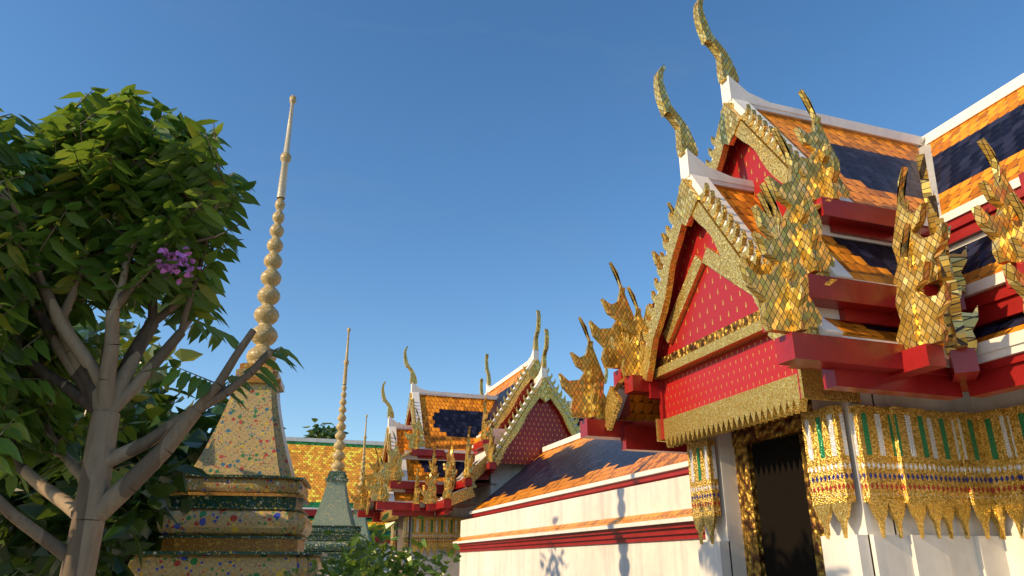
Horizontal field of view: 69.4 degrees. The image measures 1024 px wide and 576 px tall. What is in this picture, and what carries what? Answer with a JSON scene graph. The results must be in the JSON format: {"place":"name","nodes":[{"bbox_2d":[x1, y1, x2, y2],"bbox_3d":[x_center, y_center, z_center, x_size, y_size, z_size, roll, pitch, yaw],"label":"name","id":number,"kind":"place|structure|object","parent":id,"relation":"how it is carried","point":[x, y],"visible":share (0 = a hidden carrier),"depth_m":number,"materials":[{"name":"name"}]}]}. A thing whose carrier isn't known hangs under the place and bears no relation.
{"place":"outdoors","nodes":[
{"label":"outdoors","id":0,"kind":"place"},
{"bbox_2d":[350,310,607,575],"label":"pavilion","id":1,"kind":"structure","parent":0,"point":[446,464],"depth_m":25.63,"materials":[{"name":"glazed ceramic roof tile"},{"name":"red lacquer"},{"name":"gold mosaic"}]},
{"bbox_2d":[0,0,1023,441],"label":"sky","id":2,"kind":"structure","parent":0,"point":[459,171],"materials":[{"name":"blue"}]},
{"bbox_2d":[558,0,1023,575],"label":"pavilion","id":3,"kind":"structure","parent":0,"point":[814,356],"depth_m":8.05,"materials":[{"name":"glazed ceramic roof tile"},{"name":"red lacquer"},{"name":"gold mosaic"}]},
{"label":"ground","id":4,"kind":"structure","parent":0,"visible":0},
{"bbox_2d":[0,315,211,575],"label":"tree","id":5,"kind":"object","parent":4,"relation":"on","point":[149,498],"visible":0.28,"depth_m":8.01,"materials":[{"name":"green plant"}]},
{"bbox_2d":[78,294,184,409],"bbox_3d":[-8.209,3.011,13.066,4.544,6.711,3.249,7,-22,-18],"label":"shade tree","id":6,"kind":"object","parent":4,"relation":"on","point":[100,326],"visible":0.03,"depth_m":14.22,"materials":[{"name":"green plant"}]},
{"bbox_2d":[0,322,285,575],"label":"tree","id":7,"kind":"object","parent":4,"relation":"on","point":[198,432],"visible":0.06,"depth_m":12.40,"materials":[{"name":"green plant"}]},
{"bbox_2d":[0,84,303,575],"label":"tree","id":8,"kind":"object","parent":4,"relation":"on","point":[99,192],"visible":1,"depth_m":5.92,"materials":[{"name":"green plant"}]},
{"bbox_2d":[128,95,327,575],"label":"chedi","id":9,"kind":"structure","parent":4,"relation":"on","point":[247,515],"depth_m":10.21,"materials":[{"name":"ceramic mosaic"},{"name":"gold"}]},
{"bbox_2d":[182,437,394,572],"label":"hall","id":10,"kind":"structure","parent":4,"relation":"on","point":[312,460],"depth_m":45.31,"materials":[{"name":"orange tile"}]},
{"bbox_2d":[303,418,347,438],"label":"tree","id":11,"kind":"object","parent":4,"relation":"on","point":[323,432],"visible":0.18,"depth_m":73.49,"materials":[{"name":"green plant"}]},
{"bbox_2d":[304,327,366,575],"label":"chedi","id":12,"kind":"structure","parent":4,"relation":"on","point":[334,514],"depth_m":23.81,"materials":[{"name":"ceramic mosaic"},{"name":"gold"}]},
{"bbox_2d":[353,414,386,572],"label":"chedi","id":13,"kind":"structure","parent":4,"relation":"on","point":[361,521],"depth_m":39.53,"materials":[{"name":"tile"}]},
{"bbox_2d":[283,512,460,575],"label":"bush","id":14,"kind":"object","parent":4,"relation":"on","point":[359,567],"visible":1,"depth_m":8.61,"materials":[{"name":"green plant"}]},
{"bbox_2d":[453,433,705,575],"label":"wall","id":15,"kind":"structure","parent":4,"relation":"on","point":[576,505],"depth_m":15.29,"materials":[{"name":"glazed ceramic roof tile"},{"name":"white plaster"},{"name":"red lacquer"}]}
]}

